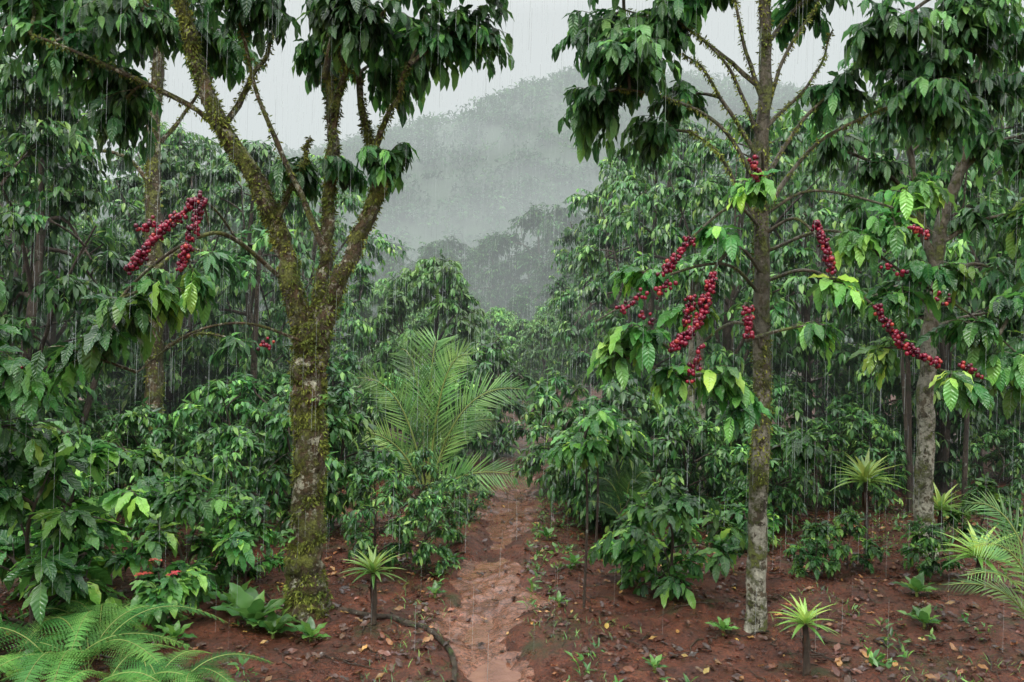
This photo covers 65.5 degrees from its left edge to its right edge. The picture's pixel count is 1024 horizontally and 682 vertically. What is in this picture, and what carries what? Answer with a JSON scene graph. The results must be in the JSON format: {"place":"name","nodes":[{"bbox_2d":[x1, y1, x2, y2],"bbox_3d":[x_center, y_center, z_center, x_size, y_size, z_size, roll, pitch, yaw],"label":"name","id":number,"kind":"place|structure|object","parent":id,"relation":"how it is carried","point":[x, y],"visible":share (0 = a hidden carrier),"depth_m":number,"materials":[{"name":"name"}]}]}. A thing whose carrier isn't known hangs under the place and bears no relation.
{"place":"outdoors","nodes":[
{"label":"outdoors","id":0,"kind":"place"},
{"bbox_2d":[429,473,557,681],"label":"dirt path","id":1,"kind":"structure","parent":0,"point":[484,605],"depth_m":6.21,"materials":[{"name":"soil"}]},
{"bbox_2d":[459,474,533,681],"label":"puddle","id":2,"kind":"object","parent":1,"relation":"on","point":[495,670],"visible":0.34,"depth_m":5.73,"materials":[{"name":"liquid"}]},
{"bbox_2d":[4,79,1012,345],"bbox_3d":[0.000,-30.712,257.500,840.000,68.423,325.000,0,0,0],"label":"hill","id":3,"kind":"structure","parent":0,"point":[436,189],"depth_m":152.94,"materials":[{"name":"plant"}]},
{"bbox_2d":[3,63,1011,352],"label":"distant forest","id":4,"kind":"object","parent":3,"relation":"on","point":[523,89],"visible":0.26,"depth_m":160.59,"materials":[{"name":"green plant"}]},
{"bbox_2d":[0,356,1023,681],"bbox_3d":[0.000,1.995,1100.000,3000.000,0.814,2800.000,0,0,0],"label":"ground","id":5,"kind":"structure","parent":0,"point":[538,646],"depth_m":5.70,"materials":[{"name":"soil"}]},
{"bbox_2d":[0,274,83,468],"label":"coffee tree","id":6,"kind":"object","parent":5,"relation":"on","point":[15,394],"visible":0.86,"depth_m":4.97,"materials":[{"name":"green plant"}]},
{"bbox_2d":[0,444,130,638],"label":"coffee bush","id":7,"kind":"object","parent":5,"relation":"on","point":[33,497],"visible":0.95,"depth_m":5.34,"materials":[{"name":"green plant"}]},
{"bbox_2d":[0,52,135,385],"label":"shade tree","id":8,"kind":"object","parent":5,"relation":"on","point":[61,265],"visible":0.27,"depth_m":10.13,"materials":[{"name":"green plant"}]},
{"bbox_2d":[0,60,141,428],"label":"shade tree","id":9,"kind":"object","parent":5,"relation":"on","point":[49,139],"visible":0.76,"depth_m":8.98,"materials":[{"name":"green plant"}]},
{"bbox_2d":[0,65,145,378],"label":"shade tree","id":10,"kind":"object","parent":5,"relation":"on","point":[117,210],"visible":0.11,"depth_m":12.86,"materials":[{"name":"green plant"}]},
{"bbox_2d":[0,634,178,681],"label":"fern","id":11,"kind":"object","parent":5,"relation":"on","point":[79,672],"visible":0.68,"depth_m":4.58,"materials":[{"name":"green plant"}]},
{"bbox_2d":[0,418,179,614],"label":"coffee bush","id":12,"kind":"object","parent":5,"relation":"on","point":[119,499],"visible":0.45,"depth_m":6.15,"materials":[{"name":"green plant"}]},
{"bbox_2d":[15,597,189,653],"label":"fern","id":13,"kind":"object","parent":5,"relation":"on","point":[88,615],"visible":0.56,"depth_m":5.28,"materials":[{"name":"green plant"}]},
{"bbox_2d":[0,602,227,681],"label":"fern","id":14,"kind":"object","parent":5,"relation":"on","point":[101,641],"visible":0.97,"depth_m":4.85,"materials":[{"name":"green plant"}]},
{"bbox_2d":[61,266,174,508],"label":"slender tree","id":15,"kind":"object","parent":5,"relation":"on","point":[161,275],"visible":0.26,"depth_m":9.02,"materials":[{"name":"green plant"}]},
{"bbox_2d":[85,397,181,527],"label":"coffee shrub","id":16,"kind":"object","parent":5,"relation":"on","point":[133,418],"visible":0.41,"depth_m":8.33,"materials":[{"name":"green plant"}]},
{"bbox_2d":[0,0,270,443],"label":"tall shade tree","id":17,"kind":"object","parent":5,"relation":"on","point":[233,346],"visible":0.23,"depth_m":9.36,"materials":[{"name":"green plant"}]},
{"bbox_2d":[97,405,195,510],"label":"coffee shrub","id":18,"kind":"object","parent":5,"relation":"on","point":[154,437],"visible":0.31,"depth_m":8.43,"materials":[{"name":"green plant"}]},
{"bbox_2d":[59,122,256,364],"bbox_3d":[-6.643,-1.117,16.078,3.533,6.362,3.754,0,0,28],"label":"shade tree","id":19,"kind":"object","parent":5,"relation":"on","point":[178,136],"visible":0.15,"depth_m":15.83,"materials":[{"name":"green plant"}]},
{"bbox_2d":[129,558,195,631],"bbox_3d":[-2.403,1.769,5.400,0.438,0.563,0.410,0,0,0],"label":"poinsettia","id":20,"kind":"object","parent":5,"relation":"on","point":[152,592],"visible":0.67,"depth_m":5.35,"materials":[{"name":"green plant"}]},
{"bbox_2d":[121,444,205,567],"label":"coffee sapling","id":21,"kind":"object","parent":5,"relation":"on","point":[151,462],"visible":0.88,"depth_m":6.72,"materials":[{"name":"green plant"}]},
{"bbox_2d":[80,120,246,408],"bbox_3d":[-8.466,-1.765,19.981,3.641,7.563,4.242,0,0,37],"label":"shade tree","id":22,"kind":"object","parent":5,"relation":"on","point":[118,164],"visible":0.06,"depth_m":19.36,"materials":[{"name":"green plant"}]},
{"bbox_2d":[84,144,265,426],"bbox_3d":[-5.356,-0.473,12.576,2.663,5.236,2.656,0,0,-29],"label":"shade tree","id":23,"kind":"object","parent":5,"relation":"on","point":[189,177],"visible":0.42,"depth_m":12.28,"materials":[{"name":"green plant"}]},
{"bbox_2d":[101,470,256,601],"bbox_3d":[-2.591,1.557,6.134,1.069,1.138,1.278,0,0,-32],"label":"coffee bush","id":24,"kind":"object","parent":5,"relation":"on","point":[171,499],"visible":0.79,"depth_m":5.95,"materials":[{"name":"green plant"}]},
{"bbox_2d":[147,567,221,625],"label":"coffee sapling","id":25,"kind":"object","parent":5,"relation":"on","point":[199,581],"visible":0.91,"depth_m":5.53,"materials":[{"name":"green plant"}]},
{"bbox_2d":[99,649,273,681],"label":"fern","id":26,"kind":"object","parent":5,"relation":"on","point":[155,675],"visible":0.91,"depth_m":4.53,"materials":[{"name":"green plant"}]},
{"bbox_2d":[171,423,272,535],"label":"coffee shrub","id":27,"kind":"object","parent":5,"relation":"on","point":[226,459],"visible":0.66,"depth_m":7.53,"materials":[{"name":"green plant"}]},
{"bbox_2d":[162,372,292,507],"bbox_3d":[-3.003,1.194,8.664,1.328,1.712,1.452,0,0,38],"label":"coffee shrub","id":28,"kind":"object","parent":5,"relation":"on","point":[248,409],"visible":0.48,"depth_m":8.51,"materials":[{"name":"green plant"}]},
{"bbox_2d":[184,486,285,587],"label":"coffee bush","id":29,"kind":"object","parent":5,"relation":"on","point":[250,508],"visible":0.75,"depth_m":6.44,"materials":[{"name":"green plant"}]},
{"bbox_2d":[163,139,321,458],"bbox_3d":[-4.086,-0.488,12.039,2.555,5.302,2.798,0,0,-26],"label":"shade tree","id":30,"kind":"object","parent":5,"relation":"on","point":[260,154],"visible":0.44,"depth_m":11.90,"materials":[{"name":"green plant"}]},
{"bbox_2d":[210,582,300,628],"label":"broadleaf herb","id":31,"kind":"object","parent":5,"relation":"on","point":[250,601],"visible":0.87,"depth_m":5.55,"materials":[{"name":"green plant"}]},
{"bbox_2d":[0,0,514,624],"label":"mossy tree","id":32,"kind":"object","parent":5,"relation":"on","point":[340,44],"visible":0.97,"depth_m":5.68,"materials":[{"name":"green plant"}]},
{"bbox_2d":[221,226,305,464],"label":"slender tree","id":33,"kind":"object","parent":5,"relation":"on","point":[249,261],"visible":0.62,"depth_m":10.03,"materials":[{"name":"green plant"}]},
{"bbox_2d":[233,384,360,537],"bbox_3d":[-2.148,1.181,7.995,1.317,1.696,1.349,0,0,11],"label":"coffee shrub","id":34,"kind":"object","parent":5,"relation":"on","point":[278,481],"visible":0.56,"depth_m":7.81,"materials":[{"name":"green plant"}]},
{"bbox_2d":[244,152,405,385],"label":"shade tree","id":35,"kind":"object","parent":5,"relation":"on","point":[347,324],"visible":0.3,"depth_m":14.40,"materials":[{"name":"green plant"}]},
{"bbox_2d":[253,378,403,532],"bbox_3d":[-1.929,1.199,8.161,1.317,1.696,1.349,0,0,-36],"label":"coffee shrub","id":36,"kind":"object","parent":5,"relation":"on","point":[352,427],"visible":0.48,"depth_m":8.13,"materials":[{"name":"green plant"}]},
{"bbox_2d":[326,344,381,460],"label":"coffee shrub","id":37,"kind":"object","parent":5,"relation":"on","point":[350,359],"visible":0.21,"depth_m":12.35,"materials":[{"name":"green plant"}]},
{"bbox_2d":[338,546,407,625],"bbox_3d":[-0.985,1.724,5.553,0.453,0.619,0.471,0,0,30],"label":"bromeliad","id":38,"kind":"object","parent":5,"relation":"on","point":[372,562],"visible":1,"depth_m":5.55,"materials":[{"name":"green plant"}]},
{"bbox_2d":[338,455,431,571],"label":"coffee shrub","id":39,"kind":"object","parent":5,"relation":"on","point":[396,527],"visible":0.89,"depth_m":6.93,"materials":[{"name":"green plant"}]},
{"bbox_2d":[356,370,439,479],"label":"coffee shrub","id":40,"kind":"object","parent":5,"relation":"on","point":[374,412],"visible":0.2,"depth_m":11.30,"materials":[{"name":"green plant"}]},
{"bbox_2d":[381,445,458,519],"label":"coffee shrub","id":41,"kind":"object","parent":5,"relation":"on","point":[417,459],"visible":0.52,"depth_m":8.49,"materials":[{"name":"green plant"}]},
{"bbox_2d":[393,488,463,577],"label":"coffee shrub","id":42,"kind":"object","parent":5,"relation":"on","point":[419,522],"visible":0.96,"depth_m":6.86,"materials":[{"name":"green plant"}]},
{"bbox_2d":[351,248,510,442],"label":"round tree","id":43,"kind":"object","parent":5,"relation":"on","point":[421,282],"visible":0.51,"depth_m":15.00,"materials":[{"name":"green plant"}]},
{"bbox_2d":[339,326,532,497],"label":"young coconut palm","id":44,"kind":"object","parent":5,"relation":"on","point":[463,361],"visible":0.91,"depth_m":9.55,"materials":[{"name":"green"}]},
{"bbox_2d":[408,473,473,545],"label":"coffee shrub","id":45,"kind":"object","parent":5,"relation":"on","point":[454,493],"visible":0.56,"depth_m":7.59,"materials":[{"name":"green plant"}]},
{"bbox_2d":[388,358,498,480],"bbox_3d":[-0.904,1.152,10.907,1.459,1.903,1.464,0,0,-29],"label":"coffee shrub","id":46,"kind":"object","parent":5,"relation":"on","point":[474,444],"visible":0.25,"depth_m":10.96,"materials":[{"name":"green plant"}]},
{"bbox_2d":[436,339,534,468],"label":"coffee shrub","id":47,"kind":"object","parent":5,"relation":"on","point":[488,353],"visible":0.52,"depth_m":12.65,"materials":[{"name":"green plant"}]},
{"bbox_2d":[443,231,532,328],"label":"rainforest tree","id":48,"kind":"object","parent":5,"relation":"on","point":[482,255],"visible":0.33,"depth_m":60.97,"materials":[{"name":"green plant"}]},
{"bbox_2d":[0,477,1023,681],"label":"leaf litter","id":49,"kind":"object","parent":5,"relation":"on","point":[836,671],"visible":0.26,"depth_m":5.60,"materials":[{"name":"plant"}]},
{"bbox_2d":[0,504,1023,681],"bbox_3d":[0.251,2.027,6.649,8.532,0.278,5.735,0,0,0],"label":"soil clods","id":50,"kind":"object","parent":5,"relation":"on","point":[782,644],"visible":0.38,"depth_m":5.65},
{"bbox_2d":[0,471,1023,681],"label":"ground cover","id":51,"kind":"object","parent":5,"relation":"on","point":[876,660],"visible":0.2,"depth_m":6.95,"materials":[{"name":"green plant"}]},
{"bbox_2d":[0,513,1023,681],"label":"fallen twigs","id":52,"kind":"object","parent":5,"relation":"on","point":[605,636],"visible":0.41,"depth_m":5.59,"materials":[{"name":"wood"}]},
{"bbox_2d":[3,470,1023,681],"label":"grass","id":53,"kind":"structure","parent":5,"relation":"on","point":[576,632],"depth_m":5.93,"materials":[{"name":"green plant"}]},
{"bbox_2d":[477,202,578,319],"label":"rainforest tree","id":54,"kind":"object","parent":5,"relation":"on","point":[540,220],"visible":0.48,"depth_m":59.09,"materials":[{"name":"green plant"}]},
{"bbox_2d":[510,236,574,356],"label":"rainforest tree","id":55,"kind":"object","parent":5,"relation":"on","point":[542,278],"visible":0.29,"depth_m":49.19,"materials":[{"name":"green plant"}]},
{"bbox_2d":[497,367,589,493],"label":"coffee shrub","id":56,"kind":"object","parent":5,"relation":"on","point":[541,402],"visible":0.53,"depth_m":10.38,"materials":[{"name":"green plant"}]},
{"bbox_2d":[509,313,589,413],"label":"round tree","id":57,"kind":"object","parent":5,"relation":"on","point":[544,327],"visible":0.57,"depth_m":22.64,"materials":[{"name":"green plant"}]},
{"bbox_2d":[509,400,592,515],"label":"coffee shrub","id":58,"kind":"object","parent":5,"relation":"on","point":[559,414],"visible":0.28,"depth_m":9.21,"materials":[{"name":"green plant"}]},
{"bbox_2d":[539,405,621,607],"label":"coffee sapling","id":59,"kind":"object","parent":5,"relation":"on","point":[577,451],"visible":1,"depth_m":5.84,"materials":[{"name":"green plant"}]},
{"bbox_2d":[536,402,643,527],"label":"coffee shrub","id":60,"kind":"object","parent":5,"relation":"on","point":[557,471],"visible":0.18,"depth_m":8.38,"materials":[{"name":"green plant"}]},
{"bbox_2d":[539,413,648,537],"bbox_3d":[0.967,1.431,8.448,1.161,1.370,1.062,0,0,-30],"label":"coffee shrub","id":61,"kind":"object","parent":5,"relation":"on","point":[609,523],"visible":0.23,"depth_m":8.22,"materials":[{"name":"green plant"}]},
{"bbox_2d":[543,208,649,397],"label":"shade tree","id":62,"kind":"object","parent":5,"relation":"on","point":[569,237],"visible":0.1,"depth_m":20.61,"materials":[{"name":"green plant"}]},
{"bbox_2d":[569,420,633,542],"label":"coffee sapling","id":63,"kind":"object","parent":5,"relation":"on","point":[612,435],"visible":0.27,"depth_m":7.15,"materials":[{"name":"green plant"}]},
{"bbox_2d":[558,404,650,530],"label":"coffee shrub","id":64,"kind":"object","parent":5,"relation":"on","point":[579,485],"visible":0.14,"depth_m":8.38,"materials":[{"name":"green plant"}]},
{"bbox_2d":[546,157,689,415],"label":"shade tree","id":65,"kind":"object","parent":5,"relation":"on","point":[566,304],"visible":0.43,"depth_m":15.19,"materials":[{"name":"green plant"}]},
{"bbox_2d":[582,451,656,519],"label":"palm","id":66,"kind":"object","parent":5,"relation":"on","point":[625,482],"visible":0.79,"depth_m":7.37,"materials":[{"name":"green"}]},
{"bbox_2d":[584,374,688,493],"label":"coffee shrub","id":67,"kind":"object","parent":5,"relation":"on","point":[620,396],"visible":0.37,"depth_m":9.22,"materials":[{"name":"green plant"}]},
{"bbox_2d":[587,485,696,588],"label":"coffee bush","id":68,"kind":"object","parent":5,"relation":"on","point":[600,549],"visible":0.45,"depth_m":6.40,"materials":[{"name":"green plant"}]},
{"bbox_2d":[569,142,733,469],"bbox_3d":[2.069,-0.537,12.275,2.577,5.221,2.570,0,0,14],"label":"shade tree","id":69,"kind":"object","parent":5,"relation":"on","point":[619,219],"visible":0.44,"depth_m":12.12,"materials":[{"name":"green plant"}]},
{"bbox_2d":[598,475,745,608],"bbox_3d":[1.185,1.557,6.015,1.184,1.055,0.990,0,0,-27],"label":"coffee bush","id":70,"kind":"object","parent":5,"relation":"on","point":[674,509],"visible":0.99,"depth_m":5.97,"materials":[{"name":"green plant"}]},
{"bbox_2d":[591,114,753,366],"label":"shade tree","id":71,"kind":"object","parent":5,"relation":"on","point":[684,138],"visible":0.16,"depth_m":16.71,"materials":[{"name":"green plant"}]},
{"bbox_2d":[650,252,734,492],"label":"slender tree","id":72,"kind":"object","parent":5,"relation":"on","point":[691,278],"visible":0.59,"depth_m":9.57,"materials":[{"name":"green plant"}]},
{"bbox_2d":[647,400,742,517],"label":"coffee shrub","id":73,"kind":"object","parent":5,"relation":"on","point":[673,420],"visible":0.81,"depth_m":8.68,"materials":[{"name":"green plant"}]},
{"bbox_2d":[663,416,738,508],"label":"coffee shrub","id":74,"kind":"object","parent":5,"relation":"on","point":[696,476],"visible":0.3,"depth_m":9.22,"materials":[{"name":"green plant"}]},
{"bbox_2d":[684,244,752,497],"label":"slender tree","id":75,"kind":"object","parent":5,"relation":"on","point":[721,291],"visible":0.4,"depth_m":9.83,"materials":[{"name":"green plant"}]},
{"bbox_2d":[645,109,856,416],"bbox_3d":[3.271,-0.607,11.396,2.745,5.442,3.198,0,0,-1],"label":"shade tree","id":76,"kind":"object","parent":5,"relation":"on","point":[711,198],"visible":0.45,"depth_m":10.97,"materials":[{"name":"green plant"}]},
{"bbox_2d":[720,429,810,535],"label":"coffee shrub","id":77,"kind":"object","parent":5,"relation":"on","point":[741,469],"visible":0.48,"depth_m":8.20,"materials":[{"name":"green plant"}]},
{"bbox_2d":[714,375,821,489],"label":"coffee shrub","id":78,"kind":"object","parent":5,"relation":"on","point":[788,399],"visible":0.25,"depth_m":9.62,"materials":[{"name":"green plant"}]},
{"bbox_2d":[718,272,832,338],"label":"slender tree","id":79,"kind":"object","parent":5,"relation":"on","point":[788,286],"visible":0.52,"depth_m":9.52,"materials":[{"name":"green plant"}]},
{"bbox_2d":[729,424,824,523],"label":"coffee shrub","id":80,"kind":"object","parent":5,"relation":"on","point":[800,482],"visible":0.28,"depth_m":8.35,"materials":[{"name":"green plant"}]},
{"bbox_2d":[551,0,1023,633],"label":"coffee tree","id":81,"kind":"object","parent":5,"relation":"on","point":[923,96],"visible":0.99,"depth_m":5.18,"materials":[{"name":"green plant"}]},
{"bbox_2d":[703,108,890,432],"bbox_3d":[4.570,-0.763,12.477,3.276,5.653,3.481,0,0,35],"label":"shade tree","id":82,"kind":"object","parent":5,"relation":"on","point":[855,332],"visible":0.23,"depth_m":11.97,"materials":[{"name":"green plant"}]},
{"bbox_2d":[781,432,827,526],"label":"coffee sapling","id":83,"kind":"object","parent":5,"relation":"on","point":[807,450],"visible":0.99,"depth_m":7.83,"materials":[{"name":"green plant"}]},
{"bbox_2d":[771,595,841,675],"bbox_3d":[1.733,1.784,4.773,0.431,0.523,0.441,0,0,0],"label":"bromeliad","id":84,"kind":"object","parent":5,"relation":"on","point":[804,617],"visible":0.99,"depth_m":4.74,"materials":[{"name":"green plant"}]},
{"bbox_2d":[771,417,849,510],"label":"coffee shrub","id":85,"kind":"object","parent":5,"relation":"on","point":[830,499],"visible":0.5,"depth_m":9.01,"materials":[{"name":"green plant"}]},
{"bbox_2d":[771,357,849,462],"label":"coffee shrub","id":86,"kind":"object","parent":5,"relation":"on","point":[835,389],"visible":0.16,"depth_m":12.62,"materials":[{"name":"green plant"}]},
{"bbox_2d":[782,519,851,580],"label":"coffee bush","id":87,"kind":"object","parent":5,"relation":"on","point":[823,532],"visible":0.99,"depth_m":6.63,"materials":[{"name":"green plant"}]},
{"bbox_2d":[724,106,920,441],"bbox_3d":[6.061,-1.248,15.424,3.854,6.753,4.095,0,0,18],"label":"shade tree","id":88,"kind":"object","parent":5,"relation":"on","point":[854,165],"visible":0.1,"depth_m":15.43,"materials":[{"name":"green plant"}]},
{"bbox_2d":[808,505,891,573],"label":"coffee bush","id":89,"kind":"object","parent":5,"relation":"on","point":[850,529],"visible":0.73,"depth_m":6.81,"materials":[{"name":"green plant"}]},
{"bbox_2d":[810,396,905,507],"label":"coffee shrub","id":90,"kind":"object","parent":5,"relation":"on","point":[851,420],"visible":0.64,"depth_m":9.11,"materials":[{"name":"green plant"}]},
{"bbox_2d":[828,449,906,554],"bbox_3d":[3.252,1.512,7.288,0.754,1.034,0.742,0,0,0],"label":"bromeliad","id":91,"kind":"object","parent":5,"relation":"on","point":[864,470],"visible":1,"depth_m":7.28,"materials":[{"name":"green plant"}]},
{"bbox_2d":[832,407,912,512],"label":"coffee shrub","id":92,"kind":"object","parent":5,"relation":"on","point":[875,492],"visible":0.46,"depth_m":9.26,"materials":[{"name":"green plant"}]},
{"bbox_2d":[835,274,944,512],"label":"slender tree","id":93,"kind":"object","parent":5,"relation":"on","point":[916,324],"visible":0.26,"depth_m":9.22,"materials":[{"name":"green plant"}]},
{"bbox_2d":[873,240,931,495],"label":"slender tree","id":94,"kind":"object","parent":5,"relation":"on","point":[909,254],"visible":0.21,"depth_m":9.80,"materials":[{"name":"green plant"}]},
{"bbox_2d":[802,5,1023,556],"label":"shade coffee tree","id":95,"kind":"object","parent":5,"relation":"on","point":[1004,90],"visible":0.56,"depth_m":7.31,"materials":[{"name":"green plant"}]},
{"bbox_2d":[830,132,1023,493],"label":"shade tree","id":96,"kind":"object","parent":5,"relation":"on","point":[925,163],"visible":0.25,"depth_m":10.27,"materials":[{"name":"green plant"}]},
{"bbox_2d":[896,515,963,579],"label":"coffee bush","id":97,"kind":"object","parent":5,"relation":"on","point":[929,544],"visible":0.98,"depth_m":6.64,"materials":[{"name":"green plant"}]},
{"bbox_2d":[878,362,999,487],"bbox_3d":[5.485,1.161,10.413,1.442,1.881,1.447,0,0,-7],"label":"coffee shrub","id":98,"kind":"object","parent":5,"relation":"on","point":[947,468],"visible":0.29,"depth_m":10.29,"materials":[{"name":"green plant"}]},
{"bbox_2d":[876,63,1023,477],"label":"shade tree","id":99,"kind":"object","parent":5,"relation":"on","point":[1014,123],"visible":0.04,"depth_m":11.40,"materials":[{"name":"green plant"}]},
{"bbox_2d":[917,238,1023,515],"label":"slender tree","id":100,"kind":"object","parent":5,"relation":"on","point":[958,246],"visible":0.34,"depth_m":9.00,"materials":[{"name":"green plant"}]},
{"bbox_2d":[932,520,1020,587],"bbox_3d":[3.754,1.762,6.398,0.699,0.573,0.745,0,0,-34],"label":"bromeliad","id":101,"kind":"object","parent":5,"relation":"on","point":[979,564],"visible":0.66,"depth_m":6.38,"materials":[{"name":"green plant"}]},
{"bbox_2d":[943,488,1023,617],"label":"palm","id":102,"kind":"object","parent":5,"relation":"on","point":[1004,556],"visible":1,"depth_m":5.02,"materials":[{"name":"green"}]},
{"bbox_2d":[943,472,1023,552],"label":"coffee bush","id":103,"kind":"object","parent":5,"relation":"on","point":[981,487],"visible":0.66,"depth_m":7.58,"materials":[{"name":"green plant"}]},
{"bbox_2d":[951,424,1023,513],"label":"coffee shrub","id":104,"kind":"object","parent":5,"relation":"on","point":[1006,491],"visible":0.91,"depth_m":9.41,"materials":[{"name":"green plant"}]},
{"bbox_2d":[970,197,1023,419],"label":"coffee tree","id":105,"kind":"object","parent":5,"relation":"on","point":[1013,394],"visible":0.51,"depth_m":5.19,"materials":[{"name":"green plant"}]},
{"bbox_2d":[0,0,1023,183],"label":"sky","id":106,"kind":"structure","parent":0,"point":[539,25],"materials":[{"name":"white"}]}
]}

